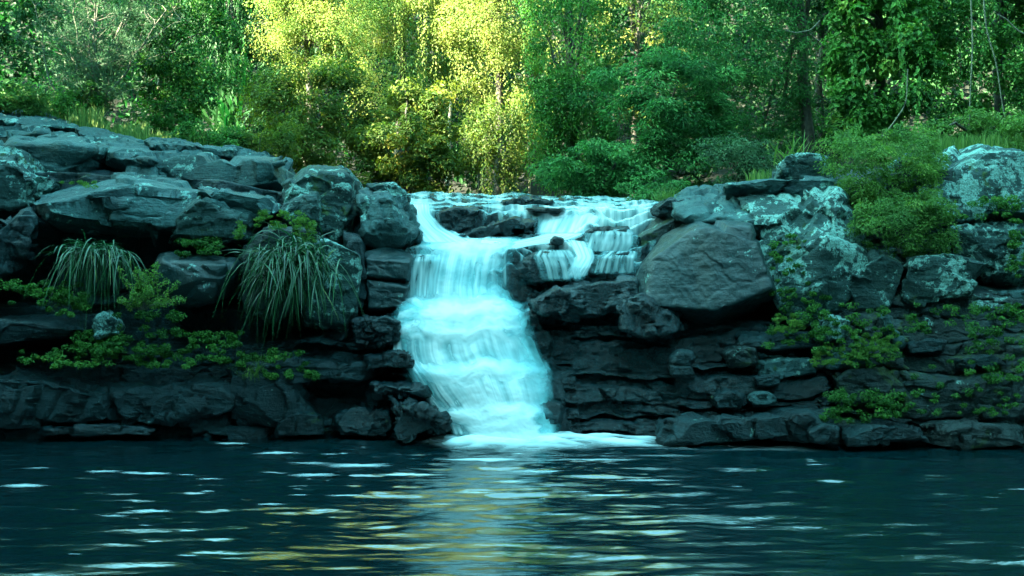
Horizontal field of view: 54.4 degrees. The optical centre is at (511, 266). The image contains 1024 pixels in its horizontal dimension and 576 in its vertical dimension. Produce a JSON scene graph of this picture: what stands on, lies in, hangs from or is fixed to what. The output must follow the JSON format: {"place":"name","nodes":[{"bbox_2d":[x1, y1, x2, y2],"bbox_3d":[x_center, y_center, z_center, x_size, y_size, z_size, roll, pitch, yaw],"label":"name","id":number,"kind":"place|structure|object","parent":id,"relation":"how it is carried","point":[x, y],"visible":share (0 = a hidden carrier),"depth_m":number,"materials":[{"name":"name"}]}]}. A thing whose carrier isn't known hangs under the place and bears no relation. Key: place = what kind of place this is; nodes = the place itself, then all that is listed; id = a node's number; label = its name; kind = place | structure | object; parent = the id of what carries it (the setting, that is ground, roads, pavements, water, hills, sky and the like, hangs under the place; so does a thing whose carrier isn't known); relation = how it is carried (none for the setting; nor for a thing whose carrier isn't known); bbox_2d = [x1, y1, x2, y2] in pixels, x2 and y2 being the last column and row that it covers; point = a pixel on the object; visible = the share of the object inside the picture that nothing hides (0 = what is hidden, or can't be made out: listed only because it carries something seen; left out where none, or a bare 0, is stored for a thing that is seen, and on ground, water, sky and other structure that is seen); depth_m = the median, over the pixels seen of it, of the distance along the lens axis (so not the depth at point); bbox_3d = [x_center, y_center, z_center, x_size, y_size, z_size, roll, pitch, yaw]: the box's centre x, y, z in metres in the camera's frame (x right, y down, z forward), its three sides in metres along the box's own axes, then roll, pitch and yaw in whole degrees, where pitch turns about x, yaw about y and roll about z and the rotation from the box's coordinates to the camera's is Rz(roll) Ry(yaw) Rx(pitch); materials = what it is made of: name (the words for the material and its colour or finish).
{"place":"outdoors","nodes":[
{"label":"outdoors","id":0,"kind":"place"},
{"bbox_2d":[393,236,554,441],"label":"waterfall","id":1,"kind":"structure","parent":0,"point":[470,328],"depth_m":15.09,"materials":[{"name":"liquid"}]},
{"bbox_2d":[413,203,465,242],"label":"cascade","id":2,"kind":"object","parent":1,"relation":"on","point":[439,234],"visible":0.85,"depth_m":17.64,"materials":[{"name":"liquid"}]},
{"bbox_2d":[385,232,571,438],"bbox_3d":[-0.592,1.024,16.641,3.064,3.295,3.756,0,0,0],"label":"river bed","id":3,"kind":"object","parent":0,"point":[554,384],"visible":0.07,"depth_m":15.48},
{"bbox_2d":[0,433,1023,575],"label":"pool water","id":4,"kind":"structure","parent":0,"point":[269,504],"depth_m":10.68,"materials":[{"name":"teal liquid"}]},
{"bbox_2d":[36,420,161,436],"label":"rock slab","id":5,"kind":"object","parent":4,"relation":"in","point":[98,429],"visible":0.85,"depth_m":14.73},
{"bbox_2d":[274,411,325,437],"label":"boulder","id":6,"kind":"object","parent":4,"relation":"in","point":[309,423],"visible":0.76,"depth_m":14.91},
{"bbox_2d":[331,401,394,436],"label":"boulder","id":7,"kind":"object","parent":4,"relation":"in","point":[364,419],"visible":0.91,"depth_m":14.86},
{"bbox_2d":[387,395,452,443],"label":"boulder","id":8,"kind":"object","parent":4,"relation":"in","point":[413,416],"visible":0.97,"depth_m":14.48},
{"bbox_2d":[369,376,432,401],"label":"rock slab","id":9,"kind":"object","parent":8,"relation":"on","point":[381,388],"visible":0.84,"depth_m":14.73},
{"bbox_2d":[433,431,655,444],"bbox_3d":[1.800,2.499,13.850,6.800,0.174,2.300,0,0,0],"label":"foam","id":10,"kind":"object","parent":4,"relation":"on","point":[554,437],"visible":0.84,"depth_m":14.36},
{"bbox_2d":[838,417,928,446],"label":"boulder","id":11,"kind":"object","parent":4,"relation":"in","point":[874,431],"visible":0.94,"depth_m":14.02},
{"bbox_2d":[914,418,1023,450],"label":"boulder","id":12,"kind":"object","parent":4,"relation":"in","point":[965,434],"visible":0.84,"depth_m":14.04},
{"bbox_2d":[0,0,1023,197],"bbox_3d":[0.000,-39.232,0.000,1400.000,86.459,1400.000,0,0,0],"label":"ground","id":13,"kind":"structure","parent":0,"point":[713,175],"depth_m":42.31,"materials":[{"name":"plant"}]},
{"bbox_2d":[0,77,55,116],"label":"leafy shrub","id":14,"kind":"object","parent":13,"relation":"on","point":[11,100],"visible":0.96,"depth_m":21.89,"materials":[{"name":"green plant"}]},
{"bbox_2d":[0,125,66,137],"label":"rock slab","id":15,"kind":"object","parent":13,"relation":"on","point":[37,131],"visible":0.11,"depth_m":19.68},
{"bbox_2d":[0,109,78,133],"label":"rock slab","id":16,"kind":"object","parent":15,"relation":"on","point":[13,119],"visible":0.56,"depth_m":21.18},
{"bbox_2d":[0,0,73,82],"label":"broadleaf tree","id":17,"kind":"object","parent":13,"relation":"on","point":[25,6],"visible":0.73,"depth_m":23.87,"materials":[{"name":"green plant"}]},
{"bbox_2d":[0,0,79,103],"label":"tree","id":18,"kind":"object","parent":13,"relation":"on","point":[4,73],"visible":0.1,"depth_m":32.27,"materials":[{"name":"green plant"}]},
{"bbox_2d":[48,76,119,119],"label":"leafy shrub","id":19,"kind":"object","parent":13,"relation":"on","point":[65,99],"visible":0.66,"depth_m":22.35,"materials":[{"name":"green plant"}]},
{"bbox_2d":[0,0,196,119],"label":"feathery tree","id":20,"kind":"object","parent":13,"relation":"on","point":[98,66],"visible":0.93,"depth_m":22.58,"materials":[{"name":"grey plant"}]},
{"bbox_2d":[129,94,199,137],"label":"leafy shrub","id":21,"kind":"object","parent":13,"relation":"on","point":[162,123],"visible":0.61,"depth_m":23.75,"materials":[{"name":"green plant"}]},
{"bbox_2d":[107,0,252,133],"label":"broadleaf tree","id":22,"kind":"object","parent":13,"relation":"on","point":[162,70],"visible":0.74,"depth_m":24.57,"materials":[{"name":"green plant"}]},
{"bbox_2d":[0,170,375,347],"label":"bedrock ledge","id":23,"kind":"object","parent":13,"relation":"on","point":[147,252],"visible":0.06,"depth_m":16.79,"materials":[{"name":"stone"}]},
{"bbox_2d":[0,155,38,211],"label":"boulder","id":24,"kind":"object","parent":23,"relation":"on","point":[18,188],"visible":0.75,"depth_m":16.37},
{"bbox_2d":[0,146,60,199],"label":"boulder","id":25,"kind":"object","parent":23,"relation":"on","point":[33,166],"visible":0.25,"depth_m":17.11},
{"bbox_2d":[0,207,65,286],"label":"boulder","id":26,"kind":"object","parent":23,"relation":"on","point":[28,235],"visible":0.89,"depth_m":15.64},
{"bbox_2d":[0,123,116,172],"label":"rock slab","id":27,"kind":"object","parent":23,"relation":"on","point":[59,151],"visible":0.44,"depth_m":17.66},
{"bbox_2d":[33,166,281,246],"bbox_3d":[-6.020,-1.098,17.348,4.309,1.574,3.442,0,0,0],"label":"rock slab","id":28,"kind":"object","parent":23,"relation":"on","point":[138,202],"visible":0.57,"depth_m":15.93,"materials":[{"name":"stone"}]},
{"bbox_2d":[197,186,276,213],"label":"rock slab","id":29,"kind":"object","parent":28,"relation":"on","point":[253,202],"visible":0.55,"depth_m":16.09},
{"bbox_2d":[153,251,242,307],"bbox_3d":[-4.977,0.211,16.055,1.387,0.896,1.568,0,0,0],"label":"boulder","id":30,"kind":"object","parent":23,"relation":"on","point":[200,278],"visible":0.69,"depth_m":15.38,"materials":[{"name":"stone"}]},
{"bbox_2d":[102,137,295,190],"bbox_3d":[-6.250,-1.874,19.499,4.324,1.666,3.986,0,0,0],"label":"rock slab","id":31,"kind":"object","parent":23,"relation":"on","point":[265,170],"visible":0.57,"depth_m":17.71,"materials":[{"name":"stone"}]},
{"bbox_2d":[143,137,236,160],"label":"rock slab","id":32,"kind":"object","parent":31,"relation":"on","point":[161,144],"visible":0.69,"depth_m":19.08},
{"bbox_2d":[168,195,260,246],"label":"boulder","id":33,"kind":"object","parent":23,"relation":"on","point":[199,217],"visible":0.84,"depth_m":15.65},
{"bbox_2d":[238,223,328,323],"bbox_3d":[-3.652,0.093,16.268,1.316,1.623,1.887,0,0,0],"label":"boulder","id":34,"kind":"object","parent":23,"relation":"on","point":[262,306],"visible":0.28,"depth_m":15.44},
{"bbox_2d":[280,191,322,226],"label":"boulder","id":35,"kind":"object","parent":34,"relation":"on","point":[309,203],"visible":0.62,"depth_m":16.03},
{"bbox_2d":[168,117,249,147],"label":"leafy shrub","id":36,"kind":"object","parent":13,"relation":"on","point":[223,136],"visible":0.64,"depth_m":22.30,"materials":[{"name":"green plant"}]},
{"bbox_2d":[0,311,440,438],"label":"bedrock ledge","id":37,"kind":"object","parent":13,"relation":"on","point":[317,345],"visible":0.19,"depth_m":15.76,"materials":[{"name":"stone"}]},
{"bbox_2d":[0,314,96,343],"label":"rock slab","id":38,"kind":"object","parent":37,"relation":"on","point":[32,327],"visible":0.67,"depth_m":15.07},
{"bbox_2d":[21,231,145,330],"bbox_3d":[-6.478,0.243,15.214,1.911,1.595,1.551,0,0,0],"label":"mat rush","id":39,"kind":"object","parent":38,"relation":"on","point":[94,257],"visible":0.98,"depth_m":15.08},
{"bbox_2d":[0,366,119,429],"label":"boulder","id":40,"kind":"object","parent":37,"relation":"on","point":[34,397],"visible":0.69,"depth_m":14.86,"materials":[{"name":"stone"}]},
{"bbox_2d":[104,375,216,427],"bbox_3d":[-5.426,2.094,15.646,1.957,0.746,1.835,0,0,0],"label":"boulder","id":41,"kind":"object","parent":37,"relation":"on","point":[161,400],"visible":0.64,"depth_m":14.85,"materials":[{"name":"stone"}]},
{"bbox_2d":[0,236,321,380],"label":"ground cover","id":42,"kind":"object","parent":37,"relation":"on","point":[115,344],"visible":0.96,"depth_m":15.04,"materials":[{"name":"green plant"}]},
{"bbox_2d":[92,310,125,339],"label":"boulder","id":43,"kind":"object","parent":42,"relation":"on","point":[104,325],"visible":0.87,"depth_m":14.93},
{"bbox_2d":[178,376,234,418],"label":"boulder","id":44,"kind":"object","parent":37,"relation":"on","point":[218,395],"visible":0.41,"depth_m":14.88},
{"bbox_2d":[227,366,319,427],"bbox_3d":[-3.764,1.975,15.722,1.597,1.120,1.728,0,0,0],"label":"boulder","id":45,"kind":"object","parent":37,"relation":"on","point":[264,401],"visible":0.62,"depth_m":14.96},
{"bbox_2d":[226,353,378,385],"bbox_3d":[-3.280,1.610,15.990,2.408,0.497,2.071,0,0,0],"label":"rock slab","id":46,"kind":"object","parent":37,"relation":"on","point":[349,369],"visible":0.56,"depth_m":15.03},
{"bbox_2d":[213,221,366,361],"bbox_3d":[-3.389,0.382,15.146,2.193,2.161,1.836,0,0,36],"label":"mat rush","id":47,"kind":"object","parent":46,"relation":"on","point":[286,264],"visible":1,"depth_m":14.96,"materials":[{"name":"plant"}]},
{"bbox_2d":[361,349,414,370],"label":"rock slab","id":48,"kind":"object","parent":46,"relation":"on","point":[385,358],"visible":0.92,"depth_m":14.93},
{"bbox_2d":[302,236,366,331],"bbox_3d":[-2.902,0.279,16.415,1.157,1.589,1.686,0,0,0],"label":"boulder","id":49,"kind":"object","parent":37,"relation":"on","point":[350,297],"visible":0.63,"depth_m":15.63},
{"bbox_2d":[281,165,362,245],"bbox_3d":[-3.324,-1.047,17.511,1.425,1.521,2.107,0,0,0],"label":"boulder","id":50,"kind":"object","parent":49,"relation":"on","point":[337,188],"visible":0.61,"depth_m":16.72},
{"bbox_2d":[343,230,366,311],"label":"boulder","id":51,"kind":"object","parent":37,"relation":"on","point":[354,242],"visible":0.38,"depth_m":15.94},
{"bbox_2d":[349,314,401,349],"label":"rock slab","id":52,"kind":"object","parent":37,"relation":"on","point":[376,332],"visible":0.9,"depth_m":15.20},
{"bbox_2d":[365,278,410,312],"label":"boulder","id":53,"kind":"object","parent":37,"relation":"on","point":[383,296],"visible":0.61,"depth_m":15.92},
{"bbox_2d":[364,247,414,283],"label":"boulder","id":54,"kind":"object","parent":53,"relation":"on","point":[388,264],"visible":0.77,"depth_m":15.97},
{"bbox_2d":[355,187,422,248],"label":"boulder","id":55,"kind":"object","parent":54,"relation":"on","point":[387,218],"visible":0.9,"depth_m":16.37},
{"bbox_2d":[167,48,283,133],"bbox_3d":[-8.423,-5.242,29.749,3.769,2.905,3.130,0,0,23],"label":"fern","id":56,"kind":"object","parent":13,"relation":"on","point":[227,117],"visible":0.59,"depth_m":29.05,"materials":[{"name":"green plant"}]},
{"bbox_2d":[165,0,299,149],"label":"forest tree","id":57,"kind":"object","parent":13,"relation":"on","point":[235,6],"visible":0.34,"depth_m":32.07,"materials":[{"name":"green plant"}]},
{"bbox_2d":[228,118,304,161],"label":"leafy shrub","id":58,"kind":"object","parent":13,"relation":"on","point":[282,142],"visible":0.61,"depth_m":22.56,"materials":[{"name":"green plant"}]},
{"bbox_2d":[231,55,384,174],"bbox_3d":[-5.599,-3.929,27.181,4.237,4.000,2.339,0,0,0],"label":"leafy shrub","id":59,"kind":"object","parent":13,"relation":"on","point":[308,138],"visible":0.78,"depth_m":27.01,"materials":[{"name":"green plant"}]},
{"bbox_2d":[242,0,377,165],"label":"golden tree","id":60,"kind":"object","parent":13,"relation":"on","point":[292,33],"visible":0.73,"depth_m":31.09,"materials":[{"name":"yellow plant"}]},
{"bbox_2d":[313,0,463,184],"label":"vine draped tree","id":61,"kind":"object","parent":13,"relation":"on","point":[400,24],"visible":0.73,"depth_m":29.44,"materials":[{"name":"green plant"}]},
{"bbox_2d":[341,76,472,194],"bbox_3d":[-2.876,-3.275,27.074,3.618,3.943,2.368,0,0,0],"label":"leafy shrub","id":62,"kind":"object","parent":13,"relation":"on","point":[433,152],"visible":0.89,"depth_m":26.85,"materials":[{"name":"green plant"}]},
{"bbox_2d":[59,180,901,366],"bbox_3d":[-0.905,0.021,15.263,13.396,2.923,1.028,0,0,8],"label":"moss","id":63,"kind":"object","parent":13,"relation":"on","point":[854,353],"visible":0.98,"depth_m":14.81,"materials":[{"name":"green plant"}]},
{"bbox_2d":[116,261,186,311],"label":"leafy shrub","id":64,"kind":"object","parent":63,"relation":"on","point":[139,295],"visible":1,"depth_m":14.78,"materials":[{"name":"green plant"}]},
{"bbox_2d":[405,0,577,195],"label":"vine draped tree","id":65,"kind":"object","parent":13,"relation":"on","point":[497,47],"visible":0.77,"depth_m":29.01,"materials":[{"name":"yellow plant"}]},
{"bbox_2d":[448,95,543,195],"bbox_3d":[-0.397,-2.704,26.837,2.696,4.074,1.731,0,0,0],"label":"vine draped tree","id":66,"kind":"object","parent":13,"relation":"on","point":[501,154],"visible":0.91,"depth_m":26.76,"materials":[{"name":"green plant"}]},
{"bbox_2d":[0,0,1023,194],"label":"woods","id":67,"kind":"object","parent":13,"relation":"on","point":[619,20],"visible":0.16,"depth_m":38.16,"materials":[{"name":"green plant"}]},
{"bbox_2d":[0,93,1023,180],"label":"grass","id":68,"kind":"structure","parent":13,"relation":"on","point":[82,118],"depth_m":21.65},
{"bbox_2d":[508,0,628,197],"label":"vine draped tree","id":69,"kind":"object","parent":13,"relation":"on","point":[567,76],"visible":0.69,"depth_m":25.74,"materials":[{"name":"green plant"}]},
{"bbox_2d":[525,137,675,198],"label":"leafy shrub","id":70,"kind":"object","parent":13,"relation":"on","point":[606,179],"visible":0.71,"depth_m":22.79,"materials":[{"name":"green plant"}]},
{"bbox_2d":[549,0,706,194],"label":"forest tree","id":71,"kind":"object","parent":13,"relation":"on","point":[637,27],"visible":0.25,"depth_m":36.20,"materials":[{"name":"green plant"}]},
{"bbox_2d":[614,169,690,203],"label":"leafy shrub","id":72,"kind":"object","parent":13,"relation":"on","point":[636,182],"visible":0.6,"depth_m":21.49,"materials":[{"name":"green plant"}]},
{"bbox_2d":[567,43,746,190],"bbox_3d":[3.554,-3.194,24.071,4.442,4.389,3.188,0,0,0],"label":"bush","id":73,"kind":"object","parent":13,"relation":"on","point":[685,126],"visible":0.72,"depth_m":23.45,"materials":[{"name":"green plant"}]},
{"bbox_2d":[523,310,847,442],"bbox_3d":[2.582,1.708,16.626,4.913,2.813,4.352,0,0,0],"label":"bedrock ledge","id":74,"kind":"object","parent":13,"relation":"on","point":[615,380],"visible":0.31,"depth_m":15.53,"materials":[{"name":"stone"}]},
{"bbox_2d":[529,285,570,319],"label":"boulder","id":75,"kind":"object","parent":74,"relation":"on","point":[553,301],"visible":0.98,"depth_m":15.38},
{"bbox_2d":[526,272,639,323],"bbox_3d":[1.252,0.491,16.693,2.042,0.929,2.274,0,0,0],"label":"rock slab","id":76,"kind":"object","parent":74,"relation":"on","point":[590,301],"visible":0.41,"depth_m":15.75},
{"bbox_2d":[587,250,634,276],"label":"boulder","id":77,"kind":"object","parent":76,"relation":"on","point":[594,270],"visible":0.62,"depth_m":16.56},
{"bbox_2d":[613,292,693,340],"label":"boulder","id":78,"kind":"object","parent":74,"relation":"on","point":[644,315],"visible":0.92,"depth_m":15.24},
{"bbox_2d":[635,220,776,323],"bbox_3d":[3.093,0.096,16.669,2.338,1.929,3.228,0,0,0],"label":"boulder","id":79,"kind":"object","parent":74,"relation":"on","point":[698,272],"visible":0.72,"depth_m":15.36,"materials":[{"name":"stone"}]},
{"bbox_2d":[720,345,758,367],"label":"boulder","id":80,"kind":"object","parent":74,"relation":"on","point":[735,356],"visible":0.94,"depth_m":14.93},
{"bbox_2d":[655,404,834,446],"bbox_3d":[3.403,2.389,14.996,2.695,0.672,1.870,0,0,0],"label":"rock slab","id":81,"kind":"object","parent":74,"relation":"on","point":[787,423],"visible":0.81,"depth_m":14.18,"materials":[{"name":"stone"}]},
{"bbox_2d":[734,325,823,351],"bbox_3d":[4.143,1.116,15.703,1.409,0.372,1.377,0,0,0],"label":"rock slab","id":82,"kind":"object","parent":74,"relation":"on","point":[756,339],"visible":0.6,"depth_m":15.10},
{"bbox_2d":[753,355,817,378],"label":"boulder","id":83,"kind":"object","parent":74,"relation":"on","point":[785,367],"visible":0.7,"depth_m":14.93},
{"bbox_2d":[691,130,777,185],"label":"leafy shrub","id":84,"kind":"object","parent":13,"relation":"on","point":[747,159],"visible":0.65,"depth_m":21.58,"materials":[{"name":"green plant"}]},
{"bbox_2d":[641,0,832,171],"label":"broadleaf tree","id":85,"kind":"object","parent":13,"relation":"on","point":[799,17],"visible":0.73,"depth_m":25.06,"materials":[{"name":"green plant"}]},
{"bbox_2d":[768,0,887,165],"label":"forest tree","id":86,"kind":"object","parent":13,"relation":"on","point":[820,101],"visible":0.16,"depth_m":28.01,"materials":[{"name":"green plant"}]},
{"bbox_2d":[636,166,1023,316],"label":"bedrock ledge","id":87,"kind":"object","parent":13,"relation":"on","point":[653,232],"visible":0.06,"depth_m":16.58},
{"bbox_2d":[664,184,759,234],"bbox_3d":[3.766,-1.031,17.770,2.130,1.091,3.207,0,0,0],"label":"rock slab","id":88,"kind":"object","parent":87,"relation":"on","point":[706,203],"visible":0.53,"depth_m":16.72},
{"bbox_2d":[717,175,841,199],"bbox_3d":[4.813,-1.355,17.803,2.435,0.572,2.418,0,0,0],"label":"rock slab","id":89,"kind":"object","parent":87,"relation":"on","point":[773,186],"visible":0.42,"depth_m":16.71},
{"bbox_2d":[769,152,836,179],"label":"boulder","id":90,"kind":"object","parent":89,"relation":"on","point":[797,166],"visible":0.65,"depth_m":17.62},
{"bbox_2d":[812,120,951,227],"bbox_3d":[6.282,-1.456,16.485,2.286,2.153,1.580,0,0,0],"label":"leafy shrub","id":91,"kind":"object","parent":87,"relation":"on","point":[928,164],"visible":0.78,"depth_m":16.30,"materials":[{"name":"green plant"}]},
{"bbox_2d":[816,0,951,165],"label":"tree","id":92,"kind":"object","parent":13,"relation":"on","point":[861,56],"visible":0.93,"depth_m":23.40,"materials":[{"name":"green plant"}]},
{"bbox_2d":[807,285,1023,445],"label":"bedrock ledge","id":93,"kind":"object","parent":13,"relation":"on","point":[952,378],"visible":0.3,"depth_m":15.00,"materials":[{"name":"stone"}]},
{"bbox_2d":[731,186,868,328],"bbox_3d":[4.838,-0.196,16.830,2.126,2.587,3.327,0,0,0],"label":"boulder","id":94,"kind":"object","parent":93,"relation":"on","point":[830,255],"visible":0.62,"depth_m":15.69,"materials":[{"name":"stone"}]},
{"bbox_2d":[831,366,905,407],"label":"boulder","id":95,"kind":"object","parent":93,"relation":"on","point":[883,379],"visible":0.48,"depth_m":14.61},
{"bbox_2d":[849,246,908,309],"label":"boulder","id":96,"kind":"object","parent":93,"relation":"on","point":[875,280],"visible":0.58,"depth_m":15.35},
{"bbox_2d":[761,194,1023,423],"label":"ground cover","id":97,"kind":"object","parent":93,"relation":"on","point":[888,402],"visible":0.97,"depth_m":14.68,"materials":[{"name":"green plant"}]},
{"bbox_2d":[895,253,986,306],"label":"boulder","id":98,"kind":"object","parent":93,"relation":"on","point":[929,278],"visible":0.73,"depth_m":15.20,"materials":[{"name":"stone"}]},
{"bbox_2d":[844,187,962,259],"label":"leafy shrub","id":99,"kind":"object","parent":98,"relation":"on","point":[929,214],"visible":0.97,"depth_m":15.43,"materials":[{"name":"green plant"}]},
{"bbox_2d":[996,289,1023,298],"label":"rock slab","id":100,"kind":"object","parent":93,"relation":"on","point":[1016,294],"visible":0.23,"depth_m":15.41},
{"bbox_2d":[949,219,1023,287],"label":"boulder","id":101,"kind":"object","parent":100,"relation":"on","point":[988,241],"visible":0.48,"depth_m":15.86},
{"bbox_2d":[919,144,1023,224],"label":"boulder","id":102,"kind":"object","parent":101,"relation":"on","point":[980,170],"visible":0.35,"depth_m":16.54,"materials":[{"name":"stone"}]},
{"bbox_2d":[905,0,1023,140],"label":"tree","id":103,"kind":"object","parent":13,"relation":"on","point":[1004,31],"visible":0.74,"depth_m":23.95,"materials":[{"name":"green plant"}]},
{"bbox_2d":[907,105,1023,152],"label":"leafy shrub","id":104,"kind":"object","parent":13,"relation":"on","point":[991,125],"visible":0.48,"depth_m":20.25,"materials":[{"name":"green plant"}]},
{"bbox_2d":[399,191,653,301],"bbox_3d":[0.575,-0.564,20.256,7.638,2.474,7.544,0,0,0],"label":"river bed","id":105,"kind":"object","parent":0,"point":[516,287],"visible":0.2,"depth_m":17.38,"materials":[{"name":"stone"}]},
{"bbox_2d":[436,205,479,233],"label":"boulder","id":106,"kind":"object","parent":105,"relation":"on","point":[458,219],"visible":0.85,"depth_m":17.91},
{"bbox_2d":[458,216,536,237],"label":"boulder","id":107,"kind":"object","parent":105,"relation":"on","point":[510,226],"visible":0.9,"depth_m":17.47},
{"bbox_2d":[410,192,654,284],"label":"cascade","id":108,"kind":"object","parent":105,"relation":"on","point":[639,219],"visible":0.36,"depth_m":18.87,"materials":[{"name":"liquid"}]},
{"bbox_2d":[515,250,573,286],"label":"boulder","id":109,"kind":"object","parent":105,"relation":"on","point":[531,268],"visible":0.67,"depth_m":16.36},
{"bbox_2d":[539,206,606,232],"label":"cascade","id":110,"kind":"object","parent":105,"relation":"on","point":[549,225],"visible":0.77,"depth_m":18.59,"materials":[{"name":"liquid"}]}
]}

